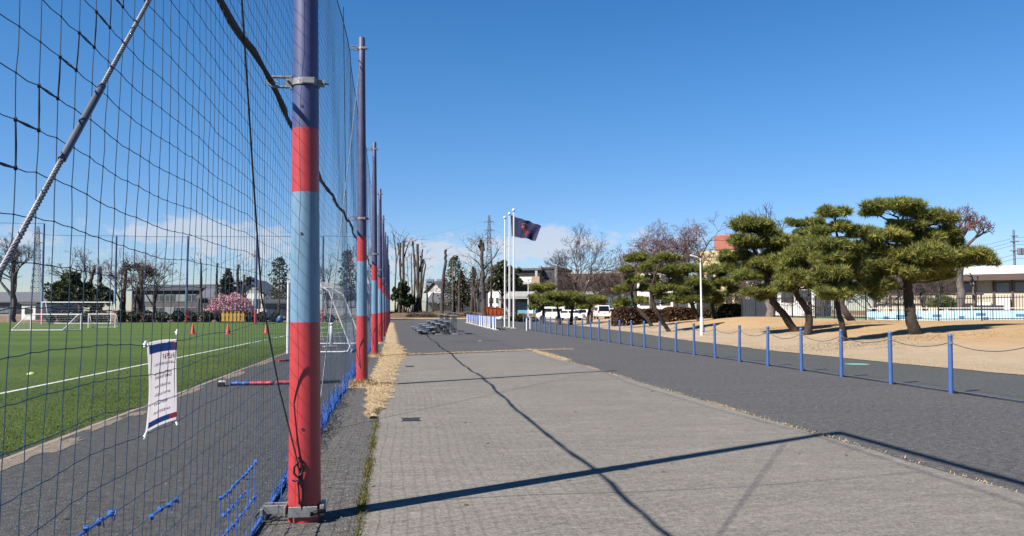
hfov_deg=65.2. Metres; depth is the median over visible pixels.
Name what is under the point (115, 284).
net post
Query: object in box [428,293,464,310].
shed
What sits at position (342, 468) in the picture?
old pavement strip
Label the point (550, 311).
parked car
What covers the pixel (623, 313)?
clipped hedge
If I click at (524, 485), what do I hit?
concrete slab
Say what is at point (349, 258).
bare tree
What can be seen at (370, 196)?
guy wire
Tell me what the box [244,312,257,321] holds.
hedge plant
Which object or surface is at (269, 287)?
gabled house
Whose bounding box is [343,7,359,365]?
hoist rope
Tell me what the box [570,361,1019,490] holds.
dry grass
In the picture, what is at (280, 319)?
tarp bundle
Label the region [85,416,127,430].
sand patch
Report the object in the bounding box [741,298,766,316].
screen fence
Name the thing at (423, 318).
roadside soil
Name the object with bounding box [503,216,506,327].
flagpole
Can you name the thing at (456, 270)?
drooping conifer
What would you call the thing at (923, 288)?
bare tree
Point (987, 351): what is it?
sagging rope
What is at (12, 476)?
pavement
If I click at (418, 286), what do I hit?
pollarded trunk
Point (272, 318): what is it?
hedge plant
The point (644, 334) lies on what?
rope post
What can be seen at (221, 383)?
foam block
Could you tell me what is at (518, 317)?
round shrub
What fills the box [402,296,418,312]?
evergreen tree
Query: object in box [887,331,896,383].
rope post
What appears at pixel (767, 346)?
rope post
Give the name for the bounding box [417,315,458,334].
bleacher
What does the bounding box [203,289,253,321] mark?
blossom tree
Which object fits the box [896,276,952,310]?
bare tree
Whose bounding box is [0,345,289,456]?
pitch grass
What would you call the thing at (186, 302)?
net post
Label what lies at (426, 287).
pollarded trunk
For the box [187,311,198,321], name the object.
hedge plant
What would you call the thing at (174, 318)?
hedge plant
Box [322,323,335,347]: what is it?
bollard post
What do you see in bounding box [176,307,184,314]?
window
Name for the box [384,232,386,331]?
net pole
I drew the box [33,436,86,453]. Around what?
sand patch
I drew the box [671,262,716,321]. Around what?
pine tree
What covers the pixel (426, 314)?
brush heap
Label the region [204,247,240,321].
pollarded trunk
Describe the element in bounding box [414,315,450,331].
bleacher
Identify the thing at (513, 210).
flagpole
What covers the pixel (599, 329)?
rope post
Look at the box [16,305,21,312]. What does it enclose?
window
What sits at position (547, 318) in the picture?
parking area
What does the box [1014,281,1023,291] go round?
window
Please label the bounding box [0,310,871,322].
ground
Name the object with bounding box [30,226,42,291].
power pylon
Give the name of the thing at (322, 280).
net post
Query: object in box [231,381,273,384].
agility bar
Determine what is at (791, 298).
picket fence
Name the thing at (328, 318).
hedge plant
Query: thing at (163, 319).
hedge plant
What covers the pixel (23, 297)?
dark house
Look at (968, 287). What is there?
window
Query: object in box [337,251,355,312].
tall conifer
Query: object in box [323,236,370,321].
net wire
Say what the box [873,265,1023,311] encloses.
pool building
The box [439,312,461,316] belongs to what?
brush heap
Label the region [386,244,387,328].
net pole
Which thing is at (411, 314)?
brush heap
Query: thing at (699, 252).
cherry tree
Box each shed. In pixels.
[20,303,51,319]
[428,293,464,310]
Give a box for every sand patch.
[0,450,41,470]
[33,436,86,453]
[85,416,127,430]
[127,411,147,415]
[177,386,203,397]
[223,370,244,378]
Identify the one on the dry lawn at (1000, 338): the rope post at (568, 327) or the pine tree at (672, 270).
the pine tree at (672, 270)
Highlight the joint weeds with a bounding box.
[347,408,381,535]
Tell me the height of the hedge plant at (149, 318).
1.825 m
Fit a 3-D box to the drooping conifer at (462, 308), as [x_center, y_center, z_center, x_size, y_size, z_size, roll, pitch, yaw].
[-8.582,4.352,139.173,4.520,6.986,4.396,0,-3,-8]
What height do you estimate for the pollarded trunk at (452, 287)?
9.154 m
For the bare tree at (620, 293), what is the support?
on the dry lawn at (1000, 338)
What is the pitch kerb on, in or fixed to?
on the ground at (3, 319)
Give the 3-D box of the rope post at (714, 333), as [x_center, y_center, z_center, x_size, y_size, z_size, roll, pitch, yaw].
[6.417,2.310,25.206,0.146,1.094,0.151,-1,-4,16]
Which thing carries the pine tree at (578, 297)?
on the dry lawn at (1000, 338)
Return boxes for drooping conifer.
[434,254,470,311]
[455,274,470,311]
[462,268,481,311]
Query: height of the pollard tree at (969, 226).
9.443 m
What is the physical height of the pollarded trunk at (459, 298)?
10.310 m
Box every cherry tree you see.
[610,223,686,317]
[625,219,719,307]
[660,212,736,308]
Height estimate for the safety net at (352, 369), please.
6.762 m
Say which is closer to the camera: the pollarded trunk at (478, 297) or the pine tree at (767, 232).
the pine tree at (767, 232)
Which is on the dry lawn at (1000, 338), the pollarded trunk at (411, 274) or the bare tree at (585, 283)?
the bare tree at (585, 283)
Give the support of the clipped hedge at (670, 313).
on the dry lawn at (1000, 338)
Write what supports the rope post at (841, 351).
on the asphalt lot
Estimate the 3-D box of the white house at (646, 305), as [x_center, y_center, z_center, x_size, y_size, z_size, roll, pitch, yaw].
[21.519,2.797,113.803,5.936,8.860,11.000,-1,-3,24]
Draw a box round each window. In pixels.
[0,305,9,312]
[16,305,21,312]
[25,308,30,313]
[145,295,152,301]
[156,295,162,301]
[156,307,163,313]
[165,295,174,301]
[165,307,173,314]
[176,294,185,301]
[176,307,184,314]
[188,294,196,301]
[267,308,275,314]
[276,308,284,314]
[545,272,550,277]
[781,291,791,301]
[799,290,807,301]
[964,282,972,292]
[996,282,1009,292]
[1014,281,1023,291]
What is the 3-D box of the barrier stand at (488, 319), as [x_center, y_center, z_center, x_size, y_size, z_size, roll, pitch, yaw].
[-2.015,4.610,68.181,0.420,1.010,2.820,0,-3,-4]
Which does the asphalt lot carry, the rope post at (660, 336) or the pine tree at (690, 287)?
the rope post at (660, 336)
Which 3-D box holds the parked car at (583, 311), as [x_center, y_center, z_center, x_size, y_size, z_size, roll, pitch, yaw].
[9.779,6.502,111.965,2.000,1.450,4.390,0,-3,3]
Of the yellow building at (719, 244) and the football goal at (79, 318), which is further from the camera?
the yellow building at (719, 244)
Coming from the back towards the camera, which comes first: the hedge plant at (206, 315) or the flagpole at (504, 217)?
the hedge plant at (206, 315)
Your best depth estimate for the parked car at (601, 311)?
110.06 m
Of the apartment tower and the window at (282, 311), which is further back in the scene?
the apartment tower
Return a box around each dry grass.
[334,378,386,388]
[362,323,409,417]
[368,352,391,356]
[386,348,572,359]
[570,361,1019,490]
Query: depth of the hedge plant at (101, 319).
102.28 m
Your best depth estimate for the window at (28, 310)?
111.97 m
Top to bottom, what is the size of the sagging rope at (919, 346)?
0.109 m
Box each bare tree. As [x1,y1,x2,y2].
[0,233,41,321]
[44,247,102,316]
[97,248,141,308]
[101,252,158,316]
[119,262,158,300]
[124,257,183,321]
[239,276,257,321]
[320,256,334,321]
[330,244,370,312]
[355,268,371,319]
[542,222,624,294]
[543,268,582,308]
[567,265,608,309]
[578,272,621,304]
[600,267,636,307]
[695,277,777,308]
[724,268,783,298]
[736,202,793,316]
[782,286,850,316]
[845,276,919,311]
[890,278,963,310]
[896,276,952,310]
[966,273,978,309]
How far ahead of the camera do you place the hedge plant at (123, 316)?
102.21 m
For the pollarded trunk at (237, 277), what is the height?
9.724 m
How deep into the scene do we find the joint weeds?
6.90 m
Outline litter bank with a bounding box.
[126,311,508,318]
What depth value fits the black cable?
5.45 m
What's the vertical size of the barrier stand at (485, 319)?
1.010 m
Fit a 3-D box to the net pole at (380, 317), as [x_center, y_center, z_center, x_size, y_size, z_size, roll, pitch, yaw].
[-6.013,-0.068,36.144,0.447,7.063,0.228,0,-3,-8]
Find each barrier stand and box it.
[484,316,486,327]
[485,316,489,327]
[490,316,492,328]
[493,317,495,329]
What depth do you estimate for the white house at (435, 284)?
185.75 m
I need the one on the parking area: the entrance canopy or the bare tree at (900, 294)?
the entrance canopy
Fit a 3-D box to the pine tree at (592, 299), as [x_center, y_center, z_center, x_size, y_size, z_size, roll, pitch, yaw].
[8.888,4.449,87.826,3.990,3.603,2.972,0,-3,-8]
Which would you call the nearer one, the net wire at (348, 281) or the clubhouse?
the net wire at (348, 281)
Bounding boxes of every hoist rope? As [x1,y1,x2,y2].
[241,0,303,509]
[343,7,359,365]
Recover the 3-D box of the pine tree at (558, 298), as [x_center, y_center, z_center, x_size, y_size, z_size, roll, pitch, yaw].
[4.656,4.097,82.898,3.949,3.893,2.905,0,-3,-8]
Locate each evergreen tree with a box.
[44,270,93,321]
[72,284,116,322]
[390,279,414,312]
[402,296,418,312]
[485,259,523,310]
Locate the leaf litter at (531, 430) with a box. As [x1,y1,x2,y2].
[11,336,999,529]
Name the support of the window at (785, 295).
in the white house at (794, 309)
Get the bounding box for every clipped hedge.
[610,307,642,325]
[642,308,663,323]
[663,306,695,321]
[697,309,711,318]
[711,303,740,318]
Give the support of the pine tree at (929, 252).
on the dry lawn at (1000, 338)
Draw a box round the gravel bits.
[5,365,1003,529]
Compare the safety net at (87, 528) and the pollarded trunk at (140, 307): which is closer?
the safety net at (87, 528)
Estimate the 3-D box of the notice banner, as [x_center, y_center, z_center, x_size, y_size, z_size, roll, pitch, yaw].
[-1.387,0.450,3.166,0.021,0.407,0.476,0,-3,-8]
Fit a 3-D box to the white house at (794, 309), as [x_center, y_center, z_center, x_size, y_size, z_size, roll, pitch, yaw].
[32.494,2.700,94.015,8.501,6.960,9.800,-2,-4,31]
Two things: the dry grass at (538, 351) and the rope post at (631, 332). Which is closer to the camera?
the dry grass at (538, 351)
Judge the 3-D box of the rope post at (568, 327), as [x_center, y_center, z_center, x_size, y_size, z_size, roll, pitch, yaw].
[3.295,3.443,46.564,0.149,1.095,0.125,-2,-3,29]
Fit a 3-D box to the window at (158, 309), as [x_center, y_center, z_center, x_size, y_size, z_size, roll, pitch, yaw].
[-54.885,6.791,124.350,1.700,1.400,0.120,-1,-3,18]
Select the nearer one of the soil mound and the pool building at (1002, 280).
the soil mound
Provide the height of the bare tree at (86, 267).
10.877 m
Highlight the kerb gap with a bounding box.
[0,327,352,458]
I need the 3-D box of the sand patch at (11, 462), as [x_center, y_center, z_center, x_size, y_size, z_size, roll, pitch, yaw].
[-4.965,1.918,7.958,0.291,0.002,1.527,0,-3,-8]
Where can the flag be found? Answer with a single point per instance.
(523, 228)
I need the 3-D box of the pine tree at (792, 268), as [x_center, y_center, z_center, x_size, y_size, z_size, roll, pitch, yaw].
[14.818,0.817,39.861,4.336,5.386,2.419,0,-3,-8]
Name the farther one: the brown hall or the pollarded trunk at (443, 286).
the brown hall
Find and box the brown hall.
[564,271,636,313]
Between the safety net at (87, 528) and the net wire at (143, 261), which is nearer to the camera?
the safety net at (87, 528)
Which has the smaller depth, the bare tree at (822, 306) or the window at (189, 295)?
the bare tree at (822, 306)
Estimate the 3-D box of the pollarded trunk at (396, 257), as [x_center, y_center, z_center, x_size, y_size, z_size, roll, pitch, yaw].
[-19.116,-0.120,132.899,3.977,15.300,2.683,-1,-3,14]
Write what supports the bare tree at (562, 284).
on the dry lawn at (1000, 338)
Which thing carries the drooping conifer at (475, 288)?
on the ground at (3, 319)
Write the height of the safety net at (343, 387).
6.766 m
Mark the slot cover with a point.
(411, 419)
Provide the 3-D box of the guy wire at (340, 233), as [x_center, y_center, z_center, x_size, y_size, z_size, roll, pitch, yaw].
[-2.733,-1.023,12.960,0.032,6.437,5.981,0,-3,-6]
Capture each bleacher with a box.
[412,314,444,329]
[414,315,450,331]
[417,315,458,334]
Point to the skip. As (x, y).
(494, 311)
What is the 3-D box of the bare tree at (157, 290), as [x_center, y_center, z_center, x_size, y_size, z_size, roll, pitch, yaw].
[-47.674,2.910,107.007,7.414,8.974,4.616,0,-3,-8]
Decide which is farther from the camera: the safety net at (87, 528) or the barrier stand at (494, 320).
the barrier stand at (494, 320)
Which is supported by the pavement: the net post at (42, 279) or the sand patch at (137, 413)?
the sand patch at (137, 413)
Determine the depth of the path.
21.81 m
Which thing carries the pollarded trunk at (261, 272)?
on the ground at (3, 319)
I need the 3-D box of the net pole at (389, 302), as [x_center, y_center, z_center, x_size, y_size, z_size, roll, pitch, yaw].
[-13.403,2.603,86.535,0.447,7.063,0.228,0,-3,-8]
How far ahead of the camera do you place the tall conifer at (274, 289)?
112.04 m
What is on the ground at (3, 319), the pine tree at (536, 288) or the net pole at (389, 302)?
the pine tree at (536, 288)
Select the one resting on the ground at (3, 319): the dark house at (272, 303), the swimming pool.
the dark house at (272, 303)
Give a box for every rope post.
[567,318,569,335]
[590,319,592,339]
[598,319,600,340]
[608,320,610,341]
[619,320,621,343]
[630,320,633,345]
[643,321,646,347]
[659,322,661,349]
[675,322,678,351]
[692,323,696,354]
[713,324,717,357]
[738,325,742,361]
[765,326,771,365]
[799,328,805,370]
[839,329,845,376]
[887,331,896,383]
[947,334,956,393]
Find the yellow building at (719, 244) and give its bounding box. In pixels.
[696,234,759,309]
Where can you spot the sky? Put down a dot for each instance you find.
(614, 118)
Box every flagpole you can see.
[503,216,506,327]
[507,212,511,328]
[511,209,516,328]
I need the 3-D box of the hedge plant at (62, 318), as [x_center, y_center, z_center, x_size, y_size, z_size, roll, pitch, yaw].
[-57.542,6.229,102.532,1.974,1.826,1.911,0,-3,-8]
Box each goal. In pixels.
[11,314,81,330]
[41,302,116,323]
[88,314,118,327]
[286,280,355,353]
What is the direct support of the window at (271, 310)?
in the dark house at (272, 303)
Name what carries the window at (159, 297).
in the long house at (167, 304)
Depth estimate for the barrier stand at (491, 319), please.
65.09 m
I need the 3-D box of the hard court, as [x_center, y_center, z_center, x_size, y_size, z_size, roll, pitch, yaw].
[25.720,4.417,68.502,10.650,0.430,20.440,-2,-3,27]
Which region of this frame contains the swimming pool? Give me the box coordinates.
[867,308,1023,319]
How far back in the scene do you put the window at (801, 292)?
88.64 m
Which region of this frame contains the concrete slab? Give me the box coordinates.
[360,350,1023,535]
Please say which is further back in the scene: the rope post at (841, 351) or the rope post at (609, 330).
the rope post at (609, 330)
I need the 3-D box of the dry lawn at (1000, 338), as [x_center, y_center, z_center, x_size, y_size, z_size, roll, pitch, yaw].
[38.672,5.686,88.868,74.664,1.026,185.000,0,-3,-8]
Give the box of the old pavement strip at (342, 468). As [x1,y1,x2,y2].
[262,319,392,535]
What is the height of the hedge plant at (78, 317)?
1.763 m
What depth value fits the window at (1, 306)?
128.00 m
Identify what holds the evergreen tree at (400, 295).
on the litter bank
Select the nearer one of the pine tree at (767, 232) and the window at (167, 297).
the pine tree at (767, 232)
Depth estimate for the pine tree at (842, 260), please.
33.17 m
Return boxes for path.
[465,319,1023,402]
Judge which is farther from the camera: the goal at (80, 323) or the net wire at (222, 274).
the net wire at (222, 274)
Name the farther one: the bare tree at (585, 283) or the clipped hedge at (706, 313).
the bare tree at (585, 283)
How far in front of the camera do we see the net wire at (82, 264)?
91.58 m
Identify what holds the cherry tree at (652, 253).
on the dry lawn at (1000, 338)
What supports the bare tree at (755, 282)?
on the dry lawn at (1000, 338)
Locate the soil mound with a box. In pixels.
[347,382,375,387]
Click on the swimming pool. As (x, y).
(1016, 313)
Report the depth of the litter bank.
126.87 m
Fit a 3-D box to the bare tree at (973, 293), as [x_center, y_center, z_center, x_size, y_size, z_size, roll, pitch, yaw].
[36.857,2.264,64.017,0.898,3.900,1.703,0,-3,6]
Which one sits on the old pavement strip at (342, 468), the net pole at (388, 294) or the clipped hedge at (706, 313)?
the net pole at (388, 294)
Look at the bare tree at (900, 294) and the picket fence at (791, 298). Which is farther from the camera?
the bare tree at (900, 294)
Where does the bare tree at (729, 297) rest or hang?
on the dry lawn at (1000, 338)
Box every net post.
[40,223,44,323]
[113,236,116,322]
[185,236,188,323]
[254,240,256,322]
[321,236,323,322]
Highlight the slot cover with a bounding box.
[402,417,420,420]
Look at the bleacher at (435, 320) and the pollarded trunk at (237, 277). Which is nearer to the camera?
the bleacher at (435, 320)
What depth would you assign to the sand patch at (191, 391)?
14.77 m
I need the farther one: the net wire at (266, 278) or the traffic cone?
the net wire at (266, 278)
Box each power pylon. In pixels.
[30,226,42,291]
[484,215,493,278]
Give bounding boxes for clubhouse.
[498,268,542,313]
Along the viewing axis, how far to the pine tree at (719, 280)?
67.50 m
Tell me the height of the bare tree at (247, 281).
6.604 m
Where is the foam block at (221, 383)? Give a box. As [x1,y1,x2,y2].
[218,380,225,386]
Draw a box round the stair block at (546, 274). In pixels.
[538,266,572,311]
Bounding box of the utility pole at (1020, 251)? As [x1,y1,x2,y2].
[1010,230,1023,264]
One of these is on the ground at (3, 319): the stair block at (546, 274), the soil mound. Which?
the stair block at (546, 274)
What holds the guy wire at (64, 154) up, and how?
attached to the net pole at (305, 83)
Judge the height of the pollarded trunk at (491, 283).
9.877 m
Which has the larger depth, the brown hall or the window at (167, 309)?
the brown hall
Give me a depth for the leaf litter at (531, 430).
8.73 m
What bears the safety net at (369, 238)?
attached to the net pole at (380, 317)
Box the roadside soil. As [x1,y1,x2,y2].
[390,318,466,318]
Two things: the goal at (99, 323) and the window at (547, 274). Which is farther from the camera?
the window at (547, 274)
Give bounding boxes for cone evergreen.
[210,268,240,321]
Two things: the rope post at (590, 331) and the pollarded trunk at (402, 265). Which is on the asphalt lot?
the rope post at (590, 331)
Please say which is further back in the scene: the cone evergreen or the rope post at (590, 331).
the cone evergreen
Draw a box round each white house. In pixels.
[423,281,471,310]
[468,286,487,310]
[486,289,498,307]
[634,257,687,308]
[745,265,830,315]
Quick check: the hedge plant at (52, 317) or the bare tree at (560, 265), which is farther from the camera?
the bare tree at (560, 265)
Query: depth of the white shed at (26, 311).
112.10 m
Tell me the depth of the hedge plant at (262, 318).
102.10 m
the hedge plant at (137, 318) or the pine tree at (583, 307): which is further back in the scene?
the hedge plant at (137, 318)
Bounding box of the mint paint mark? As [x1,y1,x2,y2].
[846,363,868,364]
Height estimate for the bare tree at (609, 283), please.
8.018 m
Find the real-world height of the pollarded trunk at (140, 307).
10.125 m
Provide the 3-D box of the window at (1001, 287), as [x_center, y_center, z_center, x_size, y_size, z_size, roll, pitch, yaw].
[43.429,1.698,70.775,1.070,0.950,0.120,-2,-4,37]
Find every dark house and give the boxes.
[0,292,77,315]
[196,286,235,317]
[260,290,286,316]
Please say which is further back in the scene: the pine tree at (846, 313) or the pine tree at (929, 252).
the pine tree at (846, 313)
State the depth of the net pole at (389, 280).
96.64 m
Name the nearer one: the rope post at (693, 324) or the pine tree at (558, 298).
the rope post at (693, 324)
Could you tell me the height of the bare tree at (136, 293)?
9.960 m
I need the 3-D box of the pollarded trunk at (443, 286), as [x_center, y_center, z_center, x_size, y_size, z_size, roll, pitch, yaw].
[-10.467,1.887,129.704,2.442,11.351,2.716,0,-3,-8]
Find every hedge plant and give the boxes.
[44,311,55,322]
[55,310,70,322]
[66,310,81,322]
[83,311,93,322]
[92,311,110,322]
[116,309,126,321]
[125,311,140,321]
[140,310,154,321]
[153,312,169,321]
[171,310,184,321]
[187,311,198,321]
[199,310,214,321]
[214,311,228,321]
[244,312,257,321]
[256,311,269,321]
[267,312,279,321]
[323,313,335,321]
[341,314,353,321]
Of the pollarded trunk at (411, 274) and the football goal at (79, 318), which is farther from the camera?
the pollarded trunk at (411, 274)
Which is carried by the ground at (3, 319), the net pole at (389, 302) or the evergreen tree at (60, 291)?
the evergreen tree at (60, 291)
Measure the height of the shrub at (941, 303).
1.998 m
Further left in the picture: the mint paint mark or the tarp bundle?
the tarp bundle
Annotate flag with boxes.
[511,215,540,240]
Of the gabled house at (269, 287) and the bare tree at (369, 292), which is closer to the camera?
the bare tree at (369, 292)
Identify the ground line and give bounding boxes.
[533,330,1023,401]
[539,331,1005,399]
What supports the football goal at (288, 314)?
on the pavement
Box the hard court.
[776,316,874,319]
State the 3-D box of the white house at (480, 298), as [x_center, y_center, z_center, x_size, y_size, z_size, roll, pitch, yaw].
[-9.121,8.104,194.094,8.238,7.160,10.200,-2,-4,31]
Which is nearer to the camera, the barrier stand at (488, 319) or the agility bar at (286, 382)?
the agility bar at (286, 382)
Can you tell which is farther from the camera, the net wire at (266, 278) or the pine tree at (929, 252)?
the net wire at (266, 278)
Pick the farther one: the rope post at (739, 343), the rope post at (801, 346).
the rope post at (739, 343)
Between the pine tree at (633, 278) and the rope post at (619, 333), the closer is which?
the rope post at (619, 333)
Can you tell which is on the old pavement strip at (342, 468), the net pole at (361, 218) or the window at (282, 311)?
the net pole at (361, 218)
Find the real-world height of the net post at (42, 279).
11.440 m
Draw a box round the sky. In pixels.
[0,0,1023,310]
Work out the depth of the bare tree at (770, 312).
59.80 m
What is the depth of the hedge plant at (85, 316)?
102.24 m
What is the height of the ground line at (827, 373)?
0.017 m
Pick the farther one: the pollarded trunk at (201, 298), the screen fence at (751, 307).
the pollarded trunk at (201, 298)
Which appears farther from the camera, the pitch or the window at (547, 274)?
the window at (547, 274)
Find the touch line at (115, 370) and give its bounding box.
[0,324,336,393]
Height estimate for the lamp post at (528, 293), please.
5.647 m
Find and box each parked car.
[536,306,566,319]
[552,310,585,320]
[577,309,587,317]
[593,305,609,318]
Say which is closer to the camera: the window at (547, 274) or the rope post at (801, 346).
the rope post at (801, 346)
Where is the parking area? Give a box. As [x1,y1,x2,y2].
[506,314,610,319]
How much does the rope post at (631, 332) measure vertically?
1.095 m
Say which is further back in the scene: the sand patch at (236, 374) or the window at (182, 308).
the window at (182, 308)
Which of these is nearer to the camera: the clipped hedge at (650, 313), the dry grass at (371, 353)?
the dry grass at (371, 353)
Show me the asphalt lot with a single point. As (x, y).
(916, 426)
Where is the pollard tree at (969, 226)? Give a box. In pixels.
[936,205,995,309]
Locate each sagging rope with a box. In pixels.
[843,337,887,342]
[891,339,946,346]
[952,343,1023,351]
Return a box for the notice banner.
[143,329,178,439]
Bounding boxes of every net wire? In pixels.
[43,235,113,321]
[116,236,181,322]
[189,236,253,322]
[256,236,320,320]
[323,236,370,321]
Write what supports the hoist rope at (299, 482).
hanging from the net pole at (305, 83)
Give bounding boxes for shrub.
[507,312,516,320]
[514,314,528,321]
[926,295,955,310]
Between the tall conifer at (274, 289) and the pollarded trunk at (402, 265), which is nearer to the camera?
the tall conifer at (274, 289)
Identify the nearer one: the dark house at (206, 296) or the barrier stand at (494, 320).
the barrier stand at (494, 320)
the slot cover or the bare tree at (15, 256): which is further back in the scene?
the bare tree at (15, 256)
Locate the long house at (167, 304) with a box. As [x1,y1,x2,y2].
[127,284,219,316]
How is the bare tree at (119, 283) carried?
on the ground at (3, 319)
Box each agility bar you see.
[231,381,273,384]
[276,379,340,384]
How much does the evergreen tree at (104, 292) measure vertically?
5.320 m
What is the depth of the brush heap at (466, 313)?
125.68 m
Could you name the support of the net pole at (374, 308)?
on the old pavement strip at (342, 468)
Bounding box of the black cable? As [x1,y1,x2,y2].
[216,0,371,267]
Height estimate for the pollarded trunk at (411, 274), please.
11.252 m
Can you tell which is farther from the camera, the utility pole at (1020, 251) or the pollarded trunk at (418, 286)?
the pollarded trunk at (418, 286)
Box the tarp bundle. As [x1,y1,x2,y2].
[276,316,283,322]
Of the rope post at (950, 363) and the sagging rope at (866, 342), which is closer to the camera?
the rope post at (950, 363)
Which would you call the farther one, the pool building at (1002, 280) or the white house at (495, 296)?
the white house at (495, 296)
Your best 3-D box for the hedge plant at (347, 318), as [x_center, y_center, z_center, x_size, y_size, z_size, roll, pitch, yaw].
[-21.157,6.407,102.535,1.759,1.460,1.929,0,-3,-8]
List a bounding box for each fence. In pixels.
[409,302,498,310]
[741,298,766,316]
[775,294,1023,320]
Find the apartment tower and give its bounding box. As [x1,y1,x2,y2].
[426,279,433,296]
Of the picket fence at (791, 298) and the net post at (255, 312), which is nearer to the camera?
the picket fence at (791, 298)
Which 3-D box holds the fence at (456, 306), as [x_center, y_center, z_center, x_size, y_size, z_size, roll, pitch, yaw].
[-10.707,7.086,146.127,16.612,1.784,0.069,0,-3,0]
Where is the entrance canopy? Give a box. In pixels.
[575,289,604,309]
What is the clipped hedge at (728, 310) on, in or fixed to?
on the dry lawn at (1000, 338)
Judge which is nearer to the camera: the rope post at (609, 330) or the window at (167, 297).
the rope post at (609, 330)
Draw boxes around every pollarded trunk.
[81,254,118,316]
[117,249,164,321]
[184,249,205,321]
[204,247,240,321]
[224,252,260,321]
[253,254,272,312]
[387,222,409,311]
[392,228,417,311]
[396,247,424,311]
[396,292,426,311]
[403,238,434,312]
[425,273,439,311]
[440,246,454,312]
[449,259,453,311]
[450,257,468,311]
[457,257,497,312]
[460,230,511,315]
[466,262,488,311]
[489,257,498,306]
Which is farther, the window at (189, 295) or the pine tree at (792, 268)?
the window at (189, 295)
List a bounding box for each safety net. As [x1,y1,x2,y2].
[0,0,285,535]
[262,0,353,516]
[346,50,368,380]
[367,157,371,351]
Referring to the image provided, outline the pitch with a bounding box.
[0,322,355,456]
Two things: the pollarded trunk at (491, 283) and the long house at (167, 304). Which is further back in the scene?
the pollarded trunk at (491, 283)
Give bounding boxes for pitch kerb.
[0,328,350,461]
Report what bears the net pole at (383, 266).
on the old pavement strip at (342, 468)
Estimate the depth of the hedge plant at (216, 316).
102.08 m
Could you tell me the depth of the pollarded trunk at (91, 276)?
106.95 m
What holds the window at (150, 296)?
in the long house at (167, 304)
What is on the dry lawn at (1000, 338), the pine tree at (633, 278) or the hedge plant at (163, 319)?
the pine tree at (633, 278)
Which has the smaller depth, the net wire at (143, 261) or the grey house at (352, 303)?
the net wire at (143, 261)
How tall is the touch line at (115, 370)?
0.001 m
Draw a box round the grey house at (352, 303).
[320,284,369,315]
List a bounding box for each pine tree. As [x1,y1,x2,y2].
[527,281,556,323]
[539,290,572,324]
[564,290,588,324]
[576,305,593,322]
[580,293,608,322]
[610,249,653,325]
[634,250,685,331]
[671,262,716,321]
[703,263,741,318]
[716,213,798,331]
[770,233,844,334]
[783,215,830,314]
[803,203,878,340]
[840,272,889,320]
[843,195,1003,334]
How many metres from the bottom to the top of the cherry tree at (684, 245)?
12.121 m
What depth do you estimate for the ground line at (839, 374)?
17.42 m
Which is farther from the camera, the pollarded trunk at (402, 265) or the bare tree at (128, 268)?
the pollarded trunk at (402, 265)
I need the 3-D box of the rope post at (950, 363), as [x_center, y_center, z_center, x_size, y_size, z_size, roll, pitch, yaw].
[7.990,1.744,14.518,0.145,1.094,0.137,-2,-4,39]
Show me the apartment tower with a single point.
(429, 282)
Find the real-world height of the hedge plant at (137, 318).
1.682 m
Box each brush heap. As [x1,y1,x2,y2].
[405,311,422,316]
[417,310,439,316]
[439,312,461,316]
[459,310,480,315]
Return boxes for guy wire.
[0,0,151,278]
[321,65,359,396]
[367,166,372,233]
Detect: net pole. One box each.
[254,0,328,523]
[348,37,368,381]
[367,142,378,353]
[377,189,382,341]
[382,215,385,335]
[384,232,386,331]
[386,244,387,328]
[388,259,389,323]
[388,263,388,325]
[389,265,389,296]
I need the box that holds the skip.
[486,307,506,314]
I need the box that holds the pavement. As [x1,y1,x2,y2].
[0,322,370,535]
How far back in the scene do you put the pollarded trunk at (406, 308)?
132.98 m
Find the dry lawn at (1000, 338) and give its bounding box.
[547,314,1023,374]
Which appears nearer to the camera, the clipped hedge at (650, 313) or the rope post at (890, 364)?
the rope post at (890, 364)
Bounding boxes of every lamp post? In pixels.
[526,279,531,321]
[690,255,705,334]
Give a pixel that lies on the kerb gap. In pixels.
(101, 420)
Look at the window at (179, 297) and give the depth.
123.12 m
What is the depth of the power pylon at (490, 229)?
623.26 m
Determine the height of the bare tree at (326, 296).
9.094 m
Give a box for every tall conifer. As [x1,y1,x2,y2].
[267,256,290,313]
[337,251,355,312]
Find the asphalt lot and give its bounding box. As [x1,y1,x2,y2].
[359,319,1023,532]
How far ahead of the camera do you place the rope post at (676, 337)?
28.71 m
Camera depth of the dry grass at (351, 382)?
15.67 m
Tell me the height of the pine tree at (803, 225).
8.260 m
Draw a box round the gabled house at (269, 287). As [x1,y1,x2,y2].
[234,280,273,312]
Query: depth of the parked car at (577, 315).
109.19 m
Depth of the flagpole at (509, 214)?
66.11 m
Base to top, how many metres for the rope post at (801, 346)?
1.094 m
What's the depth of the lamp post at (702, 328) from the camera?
46.07 m
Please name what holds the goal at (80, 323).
on the pitch

